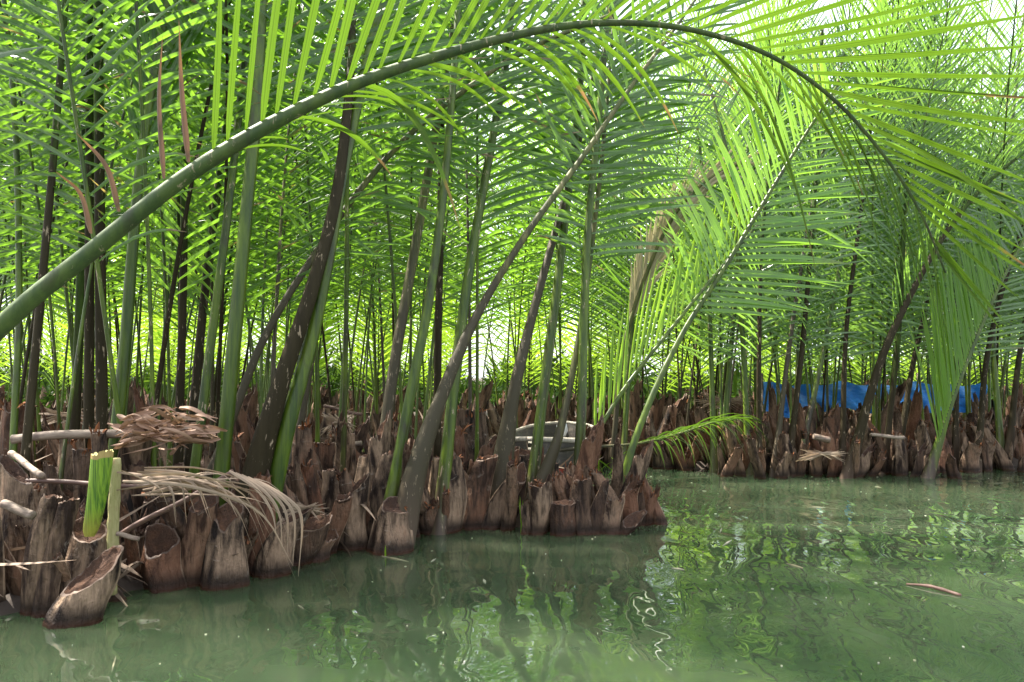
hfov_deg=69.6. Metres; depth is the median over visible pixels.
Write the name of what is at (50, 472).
nipa palm
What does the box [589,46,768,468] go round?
nipa palm
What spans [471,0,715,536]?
nipa palm
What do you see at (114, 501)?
split pale stalk
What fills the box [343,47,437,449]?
nipa palm
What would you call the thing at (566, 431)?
white bag
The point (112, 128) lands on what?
nipa palm
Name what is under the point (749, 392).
nipa palm
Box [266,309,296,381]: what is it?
nipa palm
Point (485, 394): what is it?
nipa palm
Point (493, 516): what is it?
palm stump
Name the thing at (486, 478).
nipa palm
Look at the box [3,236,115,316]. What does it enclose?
nipa palm
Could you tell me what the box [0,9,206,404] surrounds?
nipa palm
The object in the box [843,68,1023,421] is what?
nipa palm
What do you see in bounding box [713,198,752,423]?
nipa palm
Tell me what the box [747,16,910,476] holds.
nipa palm
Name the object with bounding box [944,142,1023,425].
nipa palm
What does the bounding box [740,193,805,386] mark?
nipa palm
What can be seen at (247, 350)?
nipa palm
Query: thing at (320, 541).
palm stump
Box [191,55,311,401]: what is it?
nipa palm
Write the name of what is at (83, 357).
nipa palm
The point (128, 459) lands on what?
nipa palm
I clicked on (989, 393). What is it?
nipa palm
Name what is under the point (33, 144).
nipa palm
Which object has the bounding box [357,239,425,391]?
nipa palm
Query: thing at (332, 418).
dry leaf heap
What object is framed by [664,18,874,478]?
nipa palm
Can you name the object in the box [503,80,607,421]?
nipa palm
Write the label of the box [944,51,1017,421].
nipa palm
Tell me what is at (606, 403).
nipa palm
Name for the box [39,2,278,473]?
nipa palm
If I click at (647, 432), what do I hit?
palm stump
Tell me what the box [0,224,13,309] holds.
nipa palm
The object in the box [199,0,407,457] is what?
nipa palm
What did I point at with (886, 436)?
fallen stick
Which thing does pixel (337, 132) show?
nipa palm
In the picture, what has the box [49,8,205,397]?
nipa palm
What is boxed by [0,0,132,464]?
nipa palm
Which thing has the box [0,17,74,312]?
nipa palm
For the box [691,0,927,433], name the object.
nipa palm
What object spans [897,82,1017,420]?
nipa palm
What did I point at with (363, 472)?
palm stump
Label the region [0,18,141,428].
nipa palm
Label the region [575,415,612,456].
palm stump
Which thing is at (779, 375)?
nipa palm
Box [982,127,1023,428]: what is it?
nipa palm
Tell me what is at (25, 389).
nipa palm
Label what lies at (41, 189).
nipa palm
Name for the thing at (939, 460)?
nipa palm
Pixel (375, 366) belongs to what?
nipa palm
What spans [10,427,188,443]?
fallen pole
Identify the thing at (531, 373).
nipa palm
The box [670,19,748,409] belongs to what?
nipa palm
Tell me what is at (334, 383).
undergrowth
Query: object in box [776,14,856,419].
nipa palm
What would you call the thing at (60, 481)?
fallen stick
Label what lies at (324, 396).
nipa palm
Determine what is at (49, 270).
nipa palm
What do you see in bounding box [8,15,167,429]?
nipa palm
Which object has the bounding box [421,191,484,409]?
nipa palm
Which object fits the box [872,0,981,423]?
nipa palm
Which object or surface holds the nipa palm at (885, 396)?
on the mud bank
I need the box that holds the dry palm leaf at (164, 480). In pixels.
[117,466,302,575]
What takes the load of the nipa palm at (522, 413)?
on the mud bank
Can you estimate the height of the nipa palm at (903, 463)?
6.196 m
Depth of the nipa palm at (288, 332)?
17.80 m
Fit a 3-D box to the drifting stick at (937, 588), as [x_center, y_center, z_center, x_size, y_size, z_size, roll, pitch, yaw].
[2.213,1.298,3.870,0.029,0.029,0.270,2,-3,-38]
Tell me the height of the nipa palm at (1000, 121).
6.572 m
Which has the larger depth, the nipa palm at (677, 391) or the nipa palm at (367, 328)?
the nipa palm at (677, 391)
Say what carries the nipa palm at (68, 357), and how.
on the mud bank
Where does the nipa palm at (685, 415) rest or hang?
on the mud bank
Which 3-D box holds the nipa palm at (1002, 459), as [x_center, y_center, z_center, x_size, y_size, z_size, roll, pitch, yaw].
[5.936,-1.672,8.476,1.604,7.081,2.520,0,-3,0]
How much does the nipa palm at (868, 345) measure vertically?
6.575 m
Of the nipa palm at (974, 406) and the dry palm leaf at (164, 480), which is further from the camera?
the nipa palm at (974, 406)
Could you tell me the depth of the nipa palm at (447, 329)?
13.92 m
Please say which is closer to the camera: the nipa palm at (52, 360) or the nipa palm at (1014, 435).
the nipa palm at (1014, 435)
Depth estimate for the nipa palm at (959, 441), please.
8.92 m
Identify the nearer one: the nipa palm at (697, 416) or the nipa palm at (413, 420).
the nipa palm at (697, 416)
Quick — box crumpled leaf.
[107,405,226,454]
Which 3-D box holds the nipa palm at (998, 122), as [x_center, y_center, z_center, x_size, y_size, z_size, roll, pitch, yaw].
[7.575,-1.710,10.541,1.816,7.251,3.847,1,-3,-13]
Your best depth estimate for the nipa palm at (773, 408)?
9.52 m
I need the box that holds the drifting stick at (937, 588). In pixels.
[906,583,961,596]
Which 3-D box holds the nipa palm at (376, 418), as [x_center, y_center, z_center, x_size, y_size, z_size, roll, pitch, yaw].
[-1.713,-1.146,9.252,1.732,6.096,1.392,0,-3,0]
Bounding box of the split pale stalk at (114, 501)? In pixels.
[106,458,121,595]
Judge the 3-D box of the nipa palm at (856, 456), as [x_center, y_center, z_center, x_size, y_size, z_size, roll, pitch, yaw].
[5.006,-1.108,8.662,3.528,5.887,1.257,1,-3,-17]
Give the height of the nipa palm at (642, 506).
4.445 m
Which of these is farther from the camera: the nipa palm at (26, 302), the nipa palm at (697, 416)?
the nipa palm at (697, 416)
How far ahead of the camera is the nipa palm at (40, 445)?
7.35 m
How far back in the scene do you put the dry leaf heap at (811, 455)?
7.99 m
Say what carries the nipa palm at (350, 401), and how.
on the mud bank
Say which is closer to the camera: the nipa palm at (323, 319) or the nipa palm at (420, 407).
the nipa palm at (323, 319)
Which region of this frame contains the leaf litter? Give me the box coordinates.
[0,402,965,605]
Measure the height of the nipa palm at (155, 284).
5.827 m
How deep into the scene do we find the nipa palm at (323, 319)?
10.85 m
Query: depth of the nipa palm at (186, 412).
9.37 m
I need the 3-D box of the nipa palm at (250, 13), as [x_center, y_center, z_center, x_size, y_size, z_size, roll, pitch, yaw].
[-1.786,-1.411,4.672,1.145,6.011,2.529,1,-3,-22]
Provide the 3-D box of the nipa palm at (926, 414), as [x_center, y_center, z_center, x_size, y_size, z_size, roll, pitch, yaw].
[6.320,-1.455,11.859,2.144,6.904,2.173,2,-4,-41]
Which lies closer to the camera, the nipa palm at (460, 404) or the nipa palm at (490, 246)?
the nipa palm at (490, 246)
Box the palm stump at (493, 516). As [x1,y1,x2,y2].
[462,445,543,529]
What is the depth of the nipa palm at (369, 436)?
7.87 m
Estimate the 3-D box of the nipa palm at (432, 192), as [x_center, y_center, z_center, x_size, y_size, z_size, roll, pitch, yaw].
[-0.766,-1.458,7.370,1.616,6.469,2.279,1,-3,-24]
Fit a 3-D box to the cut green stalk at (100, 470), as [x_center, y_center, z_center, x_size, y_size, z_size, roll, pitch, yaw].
[-1.898,0.695,3.376,0.138,0.400,0.062,-1,-3,11]
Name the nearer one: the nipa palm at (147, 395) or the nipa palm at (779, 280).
the nipa palm at (779, 280)
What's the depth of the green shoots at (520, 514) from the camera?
5.27 m
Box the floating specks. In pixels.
[51,475,1023,674]
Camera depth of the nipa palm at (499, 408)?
12.51 m
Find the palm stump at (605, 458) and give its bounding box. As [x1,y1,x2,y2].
[601,420,639,465]
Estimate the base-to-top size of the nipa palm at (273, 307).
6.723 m
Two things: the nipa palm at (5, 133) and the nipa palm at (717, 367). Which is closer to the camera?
the nipa palm at (5, 133)
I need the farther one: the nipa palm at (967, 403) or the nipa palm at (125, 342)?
the nipa palm at (967, 403)
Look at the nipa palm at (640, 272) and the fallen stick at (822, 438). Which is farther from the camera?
the nipa palm at (640, 272)
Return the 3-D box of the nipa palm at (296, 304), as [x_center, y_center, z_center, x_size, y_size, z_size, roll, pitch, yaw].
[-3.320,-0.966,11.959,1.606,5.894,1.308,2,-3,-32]
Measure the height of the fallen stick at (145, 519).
0.370 m
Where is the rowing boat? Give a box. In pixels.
[515,421,600,473]
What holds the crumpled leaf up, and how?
on the leaf litter
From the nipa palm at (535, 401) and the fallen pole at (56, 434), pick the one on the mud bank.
the nipa palm at (535, 401)
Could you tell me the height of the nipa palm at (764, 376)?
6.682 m
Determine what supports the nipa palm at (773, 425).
on the mud bank
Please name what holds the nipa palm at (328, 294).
on the mud bank
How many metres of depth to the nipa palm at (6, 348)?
11.59 m
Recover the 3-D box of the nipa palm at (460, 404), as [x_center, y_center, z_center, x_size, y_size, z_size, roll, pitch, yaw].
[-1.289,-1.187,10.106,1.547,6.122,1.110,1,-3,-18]
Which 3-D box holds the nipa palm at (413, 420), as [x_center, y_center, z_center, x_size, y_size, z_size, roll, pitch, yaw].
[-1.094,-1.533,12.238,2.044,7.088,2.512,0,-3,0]
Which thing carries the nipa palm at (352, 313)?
on the mud bank
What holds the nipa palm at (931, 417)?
on the mud bank
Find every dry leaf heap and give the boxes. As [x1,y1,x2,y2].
[39,407,95,424]
[283,502,325,519]
[320,413,356,437]
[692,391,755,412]
[796,449,845,461]
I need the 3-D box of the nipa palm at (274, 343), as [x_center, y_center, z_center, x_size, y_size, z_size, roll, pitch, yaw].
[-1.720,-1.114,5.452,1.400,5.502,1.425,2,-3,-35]
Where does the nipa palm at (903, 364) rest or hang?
on the mud bank
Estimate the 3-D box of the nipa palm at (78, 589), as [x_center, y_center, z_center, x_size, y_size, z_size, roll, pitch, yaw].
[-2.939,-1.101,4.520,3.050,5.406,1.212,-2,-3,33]
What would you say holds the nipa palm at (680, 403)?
on the mud bank
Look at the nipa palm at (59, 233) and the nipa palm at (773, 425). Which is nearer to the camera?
the nipa palm at (59, 233)
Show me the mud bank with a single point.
(10, 604)
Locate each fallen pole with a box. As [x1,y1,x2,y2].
[0,499,36,519]
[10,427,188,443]
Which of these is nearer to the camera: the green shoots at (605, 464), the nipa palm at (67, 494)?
the nipa palm at (67, 494)
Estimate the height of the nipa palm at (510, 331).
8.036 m
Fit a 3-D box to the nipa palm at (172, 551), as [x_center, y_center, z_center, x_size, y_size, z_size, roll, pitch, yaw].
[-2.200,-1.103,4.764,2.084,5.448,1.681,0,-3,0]
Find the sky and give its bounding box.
[0,0,1023,377]
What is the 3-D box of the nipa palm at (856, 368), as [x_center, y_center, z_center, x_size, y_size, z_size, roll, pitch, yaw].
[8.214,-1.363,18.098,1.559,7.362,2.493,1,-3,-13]
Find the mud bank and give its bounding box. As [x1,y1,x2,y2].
[0,378,1021,615]
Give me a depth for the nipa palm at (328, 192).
7.32 m
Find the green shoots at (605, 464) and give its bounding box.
[597,451,626,473]
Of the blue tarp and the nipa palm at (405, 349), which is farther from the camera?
the nipa palm at (405, 349)
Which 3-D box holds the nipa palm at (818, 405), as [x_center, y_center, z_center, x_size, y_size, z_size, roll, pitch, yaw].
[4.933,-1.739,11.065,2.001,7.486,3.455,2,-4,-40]
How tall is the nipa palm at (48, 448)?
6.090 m
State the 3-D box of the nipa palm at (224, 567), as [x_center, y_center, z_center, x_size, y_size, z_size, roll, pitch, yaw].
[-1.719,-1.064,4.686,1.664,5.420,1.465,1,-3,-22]
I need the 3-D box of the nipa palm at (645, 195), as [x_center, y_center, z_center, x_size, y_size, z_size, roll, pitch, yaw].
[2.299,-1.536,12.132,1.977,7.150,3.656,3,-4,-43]
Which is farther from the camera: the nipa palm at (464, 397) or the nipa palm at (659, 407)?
the nipa palm at (464, 397)
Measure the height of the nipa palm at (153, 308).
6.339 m
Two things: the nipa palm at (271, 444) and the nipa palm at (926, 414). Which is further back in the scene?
the nipa palm at (926, 414)
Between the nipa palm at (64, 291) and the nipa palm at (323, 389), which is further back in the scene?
the nipa palm at (323, 389)
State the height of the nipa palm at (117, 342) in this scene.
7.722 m
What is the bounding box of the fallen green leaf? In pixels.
[559,413,770,471]
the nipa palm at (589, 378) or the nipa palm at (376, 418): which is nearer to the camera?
the nipa palm at (376, 418)
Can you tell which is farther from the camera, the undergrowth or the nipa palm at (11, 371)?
the undergrowth
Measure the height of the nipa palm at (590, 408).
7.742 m
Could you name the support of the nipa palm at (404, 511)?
on the mud bank
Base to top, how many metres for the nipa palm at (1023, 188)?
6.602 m
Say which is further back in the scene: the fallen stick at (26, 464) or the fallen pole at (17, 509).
the fallen stick at (26, 464)
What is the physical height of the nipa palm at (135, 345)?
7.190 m
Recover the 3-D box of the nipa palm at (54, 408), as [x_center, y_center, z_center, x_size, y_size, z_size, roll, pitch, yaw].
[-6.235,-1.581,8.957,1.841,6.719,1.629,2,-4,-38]
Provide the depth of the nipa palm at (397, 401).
14.39 m
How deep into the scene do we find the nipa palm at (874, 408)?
8.69 m
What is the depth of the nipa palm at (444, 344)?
24.69 m
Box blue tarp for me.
[761,373,987,417]
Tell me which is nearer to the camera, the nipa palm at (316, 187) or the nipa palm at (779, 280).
the nipa palm at (316, 187)
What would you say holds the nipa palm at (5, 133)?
on the mud bank
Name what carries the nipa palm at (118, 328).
on the mud bank
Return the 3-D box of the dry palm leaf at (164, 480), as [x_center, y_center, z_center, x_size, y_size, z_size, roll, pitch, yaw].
[-1.462,0.875,3.535,0.919,0.534,0.226,0,-3,4]
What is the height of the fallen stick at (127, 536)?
0.044 m
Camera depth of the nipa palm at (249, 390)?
19.89 m
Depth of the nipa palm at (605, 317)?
11.69 m
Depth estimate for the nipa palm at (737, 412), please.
9.88 m
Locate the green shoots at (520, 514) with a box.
[519,500,522,532]
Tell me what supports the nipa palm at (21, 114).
on the mud bank
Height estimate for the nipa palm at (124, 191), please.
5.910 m
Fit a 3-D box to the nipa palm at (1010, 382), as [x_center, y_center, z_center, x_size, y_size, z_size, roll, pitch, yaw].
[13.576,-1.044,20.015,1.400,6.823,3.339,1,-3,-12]
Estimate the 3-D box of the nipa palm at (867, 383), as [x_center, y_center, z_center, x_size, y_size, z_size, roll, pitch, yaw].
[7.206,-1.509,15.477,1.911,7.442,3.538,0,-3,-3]
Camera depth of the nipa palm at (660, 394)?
22.20 m
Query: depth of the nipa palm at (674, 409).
9.57 m
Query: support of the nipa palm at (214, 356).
on the mud bank
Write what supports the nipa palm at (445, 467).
on the mud bank
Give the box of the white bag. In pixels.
[556,424,567,436]
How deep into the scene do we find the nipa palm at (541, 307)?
11.20 m
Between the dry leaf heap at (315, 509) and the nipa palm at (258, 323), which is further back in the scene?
the nipa palm at (258, 323)
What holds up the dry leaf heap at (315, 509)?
attached to the nipa palm at (271, 444)
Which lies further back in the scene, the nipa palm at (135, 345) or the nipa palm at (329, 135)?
the nipa palm at (135, 345)
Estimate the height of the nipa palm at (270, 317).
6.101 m
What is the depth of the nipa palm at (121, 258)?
9.77 m
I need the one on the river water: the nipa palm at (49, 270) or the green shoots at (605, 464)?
the green shoots at (605, 464)
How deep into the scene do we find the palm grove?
29.29 m
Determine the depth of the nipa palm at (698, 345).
12.81 m
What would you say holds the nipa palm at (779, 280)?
on the mud bank
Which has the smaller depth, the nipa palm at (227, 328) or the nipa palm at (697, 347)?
the nipa palm at (227, 328)
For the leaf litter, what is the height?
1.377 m
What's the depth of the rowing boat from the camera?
8.14 m
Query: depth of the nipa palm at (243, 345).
18.77 m
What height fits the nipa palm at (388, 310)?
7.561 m
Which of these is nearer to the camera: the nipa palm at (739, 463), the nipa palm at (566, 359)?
the nipa palm at (739, 463)
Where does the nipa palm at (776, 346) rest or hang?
on the mud bank
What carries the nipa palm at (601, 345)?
on the mud bank
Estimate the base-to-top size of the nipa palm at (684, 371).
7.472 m
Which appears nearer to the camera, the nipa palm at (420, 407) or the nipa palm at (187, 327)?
the nipa palm at (187, 327)
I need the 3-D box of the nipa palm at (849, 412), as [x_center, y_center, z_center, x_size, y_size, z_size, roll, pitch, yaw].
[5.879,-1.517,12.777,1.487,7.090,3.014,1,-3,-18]
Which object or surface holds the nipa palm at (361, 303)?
on the mud bank
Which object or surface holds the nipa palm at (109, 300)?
on the mud bank
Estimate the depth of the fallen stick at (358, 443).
6.15 m
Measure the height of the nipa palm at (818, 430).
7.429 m
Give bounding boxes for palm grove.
[74,211,1023,400]
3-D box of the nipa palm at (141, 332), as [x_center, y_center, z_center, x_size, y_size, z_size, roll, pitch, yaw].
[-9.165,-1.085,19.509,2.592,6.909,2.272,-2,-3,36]
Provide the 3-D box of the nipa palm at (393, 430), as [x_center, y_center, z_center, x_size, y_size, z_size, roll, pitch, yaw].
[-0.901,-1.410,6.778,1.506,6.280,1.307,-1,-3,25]
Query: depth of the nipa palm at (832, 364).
19.34 m
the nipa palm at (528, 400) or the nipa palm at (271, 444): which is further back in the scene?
the nipa palm at (528, 400)
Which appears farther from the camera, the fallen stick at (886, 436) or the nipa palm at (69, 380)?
the nipa palm at (69, 380)
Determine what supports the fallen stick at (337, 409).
on the nipa palm at (328, 192)
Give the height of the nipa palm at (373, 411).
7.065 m
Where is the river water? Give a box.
[0,457,1023,681]
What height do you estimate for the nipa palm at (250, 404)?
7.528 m
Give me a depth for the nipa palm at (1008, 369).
17.91 m
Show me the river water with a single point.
(646, 612)
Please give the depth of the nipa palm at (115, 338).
21.51 m
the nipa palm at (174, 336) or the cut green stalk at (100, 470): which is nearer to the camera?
the cut green stalk at (100, 470)
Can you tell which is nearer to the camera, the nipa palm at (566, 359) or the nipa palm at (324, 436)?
the nipa palm at (324, 436)
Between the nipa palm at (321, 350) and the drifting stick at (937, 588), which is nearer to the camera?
the drifting stick at (937, 588)
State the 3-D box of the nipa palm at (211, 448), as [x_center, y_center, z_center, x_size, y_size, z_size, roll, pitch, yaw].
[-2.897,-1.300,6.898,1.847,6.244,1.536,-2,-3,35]
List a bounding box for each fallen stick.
[7,450,45,478]
[25,478,152,488]
[116,531,139,540]
[119,469,233,539]
[323,404,362,415]
[335,441,361,445]
[812,434,830,442]
[870,433,904,438]
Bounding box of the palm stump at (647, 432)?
[634,418,692,470]
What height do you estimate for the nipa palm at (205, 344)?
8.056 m
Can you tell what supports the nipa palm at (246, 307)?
on the mud bank
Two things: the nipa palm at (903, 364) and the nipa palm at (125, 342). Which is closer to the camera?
the nipa palm at (125, 342)
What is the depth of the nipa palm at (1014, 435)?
9.12 m
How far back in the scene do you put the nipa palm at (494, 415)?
11.47 m
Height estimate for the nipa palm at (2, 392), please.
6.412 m
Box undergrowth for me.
[0,331,1023,414]
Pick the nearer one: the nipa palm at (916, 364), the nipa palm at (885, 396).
the nipa palm at (885, 396)
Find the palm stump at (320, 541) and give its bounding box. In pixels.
[281,413,367,565]
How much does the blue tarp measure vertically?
1.441 m
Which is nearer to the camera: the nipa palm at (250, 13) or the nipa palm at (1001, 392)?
the nipa palm at (250, 13)
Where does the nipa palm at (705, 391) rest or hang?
on the mud bank
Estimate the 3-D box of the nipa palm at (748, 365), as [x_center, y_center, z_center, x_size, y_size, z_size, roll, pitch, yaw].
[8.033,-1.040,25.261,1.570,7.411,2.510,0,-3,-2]
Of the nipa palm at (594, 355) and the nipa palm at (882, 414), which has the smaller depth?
the nipa palm at (882, 414)
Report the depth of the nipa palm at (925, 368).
20.16 m
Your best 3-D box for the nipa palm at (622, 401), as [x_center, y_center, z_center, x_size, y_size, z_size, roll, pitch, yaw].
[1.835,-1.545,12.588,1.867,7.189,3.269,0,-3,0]
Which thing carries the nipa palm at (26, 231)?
on the mud bank
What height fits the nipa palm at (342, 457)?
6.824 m
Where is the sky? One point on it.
(1003, 15)
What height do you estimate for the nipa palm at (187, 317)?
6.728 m
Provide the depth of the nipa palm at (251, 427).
6.77 m
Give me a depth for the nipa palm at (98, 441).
4.68 m
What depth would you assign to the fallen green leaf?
8.12 m
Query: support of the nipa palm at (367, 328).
on the mud bank
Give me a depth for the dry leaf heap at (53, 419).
5.17 m
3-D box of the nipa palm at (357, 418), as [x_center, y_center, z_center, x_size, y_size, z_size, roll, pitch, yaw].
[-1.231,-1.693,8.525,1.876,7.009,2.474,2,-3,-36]
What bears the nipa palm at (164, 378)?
on the mud bank
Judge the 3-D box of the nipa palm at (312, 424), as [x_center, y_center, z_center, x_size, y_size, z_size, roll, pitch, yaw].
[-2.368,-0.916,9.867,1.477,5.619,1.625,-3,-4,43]
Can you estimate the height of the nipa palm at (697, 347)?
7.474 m
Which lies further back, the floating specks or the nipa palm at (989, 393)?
the nipa palm at (989, 393)
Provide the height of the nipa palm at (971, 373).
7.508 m
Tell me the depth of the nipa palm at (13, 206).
6.17 m
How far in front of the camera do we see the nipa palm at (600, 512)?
5.64 m
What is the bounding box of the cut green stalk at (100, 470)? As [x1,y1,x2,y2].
[83,449,113,536]
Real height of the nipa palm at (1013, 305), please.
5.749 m
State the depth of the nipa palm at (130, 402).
8.06 m
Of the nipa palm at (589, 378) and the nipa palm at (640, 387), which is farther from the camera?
the nipa palm at (640, 387)
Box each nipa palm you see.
[0,0,65,443]
[0,0,80,263]
[0,0,128,471]
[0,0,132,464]
[0,0,159,468]
[0,0,181,628]
[0,0,197,519]
[0,0,283,524]
[0,0,1023,380]
[0,2,67,288]
[0,2,115,288]
[0,3,61,291]
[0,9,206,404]
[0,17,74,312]
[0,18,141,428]
[0,42,22,192]
[0,104,46,454]
[0,180,50,421]
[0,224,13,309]
[0,250,35,385]
[0,269,52,408]
[1,31,147,470]
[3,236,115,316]
[4,1,194,429]
[6,1,136,429]
[7,21,118,258]
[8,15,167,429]
[11,160,125,443]
[20,0,213,519]
[23,8,167,413]
[23,248,66,408]
[27,237,74,420]
[30,235,95,416]
[34,33,221,429]
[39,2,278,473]
[46,162,121,407]
[47,0,342,593]
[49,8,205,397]
[50,235,115,408]
[51,30,141,412]
[57,78,168,401]
[62,0,310,500]
[63,7,220,447]
[65,72,171,410]
[93,0,217,546]
[94,157,190,420]
[94,257,139,396]
[104,0,327,478]
[104,8,316,465]
[107,257,155,386]
[109,1,308,465]
[112,115,225,401]
[123,0,385,590]
[128,52,272,447]
[132,202,253,421]
[134,76,217,420]
[135,227,194,415]
[137,177,194,411]
[149,0,318,473]
[151,6,259,437]
[154,200,229,418]
[162,113,247,414]
[166,0,384,477]
[168,4,352,403]
[173,0,308,453]
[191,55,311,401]
[192,0,351,440]
[192,318,224,403]
[198,131,286,380]
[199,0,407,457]
[199,148,298,425]
[202,0,632,578]
[203,0,474,493]
[207,1,373,390]
[214,7,368,418]
[215,163,259,414]
[215,290,279,393]
[219,157,307,396]
[228,0,378,441]
[230,184,321,412]
[234,37,334,402]
[241,7,385,422]
[254,29,400,423]
[255,1,373,424]
[260,160,349,412]
[264,259,341,416]
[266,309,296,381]
[267,178,340,411]
[268,0,477,476]
[269,208,350,360]
[270,239,342,404]
[272,2,462,442]
[281,142,386,441]
[286,239,339,403]
[291,98,434,418]
[301,7,427,435]
[301,67,430,432]
[315,40,431,427]
[317,197,419,429]
[320,80,431,453]
[322,0,497,449]
[327,274,386,415]
[339,135,414,423]
[340,98,421,422]
[343,0,755,555]
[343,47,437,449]
[349,1,462,436]
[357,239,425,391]
[358,0,537,442]
[362,0,611,534]
[366,80,475,443]
[367,0,572,471]
[371,96,485,433]
[394,107,501,431]
[398,226,444,408]
[399,187,459,419]
[415,217,459,393]
[417,105,515,433]
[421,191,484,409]
[426,127,501,428]
[453,0,690,530]
[453,101,579,413]
[460,130,553,412]
[463,57,547,408]
[465,117,557,434]
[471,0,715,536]
[473,88,572,439]
[488,200,549,396]
[491,7,608,420]
[502,110,561,407]
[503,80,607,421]
[505,208,581,405]
[506,105,642,414]
[525,45,631,443]
[540,69,632,414]
[543,1,671,425]
[552,184,758,535]
[557,85,615,415]
[559,29,923,534]
[564,0,721,406]
[569,105,666,428]
[570,69,684,437]
[574,243,618,405]
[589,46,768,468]
[591,225,645,414]
[601,196,644,407]
[606,0,821,424]
[614,0,827,427]
[617,156,705,410]
[619,0,813,399]
[628,18,784,447]
[633,91,763,424]
[648,137,715,421]
[651,26,807,472]
[651,227,684,399]
[654,12,793,462]
[662,92,717,407]
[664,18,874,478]
[665,258,693,402]
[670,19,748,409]
[675,224,716,407]
[679,0,882,442]
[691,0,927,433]
[708,71,820,418]
[709,0,905,433]
[713,92,815,418]
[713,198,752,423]
[724,0,927,420]
[724,207,775,421]
[725,88,815,413]
[733,0,924,434]
[734,0,877,447]
[734,328,767,393]
[738,114,794,417]
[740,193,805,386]
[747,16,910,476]
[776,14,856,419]
[798,67,926,419]
[802,0,999,407]
[804,30,1023,478]
[804,200,841,384]
[810,0,1001,449]
[814,0,978,448]
[819,150,889,421]
[824,137,892,422]
[825,0,978,433]
[828,5,1023,475]
[837,289,888,383]
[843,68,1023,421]
[850,80,973,424]
[871,0,989,421]
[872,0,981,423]
[882,178,1023,478]
[882,303,923,382]
[888,59,1023,424]
[889,0,1023,432]
[891,291,932,380]
[893,47,1023,471]
[894,290,951,419]
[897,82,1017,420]
[924,0,1023,469]
[930,326,987,399]
[940,0,1023,445]
[943,158,1023,425]
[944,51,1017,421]
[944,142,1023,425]
[952,1,1023,468]
[961,41,1023,309]
[972,113,1021,415]
[974,100,1022,147]
[978,273,1023,401]
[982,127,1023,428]
[989,51,1023,130]
[998,310,1023,404]
[1011,62,1023,405]
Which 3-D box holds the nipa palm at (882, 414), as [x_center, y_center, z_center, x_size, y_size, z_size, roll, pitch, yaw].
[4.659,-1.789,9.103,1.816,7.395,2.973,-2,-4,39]
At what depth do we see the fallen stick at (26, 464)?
3.85 m
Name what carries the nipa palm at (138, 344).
on the mud bank
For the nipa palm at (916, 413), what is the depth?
8.96 m
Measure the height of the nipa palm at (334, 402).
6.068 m
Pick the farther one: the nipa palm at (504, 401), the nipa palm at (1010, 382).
the nipa palm at (1010, 382)
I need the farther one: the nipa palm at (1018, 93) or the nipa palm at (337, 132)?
the nipa palm at (1018, 93)
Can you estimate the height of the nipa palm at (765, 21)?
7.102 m
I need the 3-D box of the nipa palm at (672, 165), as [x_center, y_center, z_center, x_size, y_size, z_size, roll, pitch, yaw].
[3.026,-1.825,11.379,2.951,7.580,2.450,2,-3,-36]
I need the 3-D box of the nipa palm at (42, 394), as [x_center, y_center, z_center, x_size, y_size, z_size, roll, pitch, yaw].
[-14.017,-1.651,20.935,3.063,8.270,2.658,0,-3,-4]
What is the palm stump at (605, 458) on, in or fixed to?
on the mud bank
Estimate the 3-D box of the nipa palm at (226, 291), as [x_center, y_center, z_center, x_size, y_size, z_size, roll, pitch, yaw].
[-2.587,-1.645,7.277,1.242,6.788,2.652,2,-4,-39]
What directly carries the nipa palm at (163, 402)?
on the mud bank
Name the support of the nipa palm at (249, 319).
on the mud bank

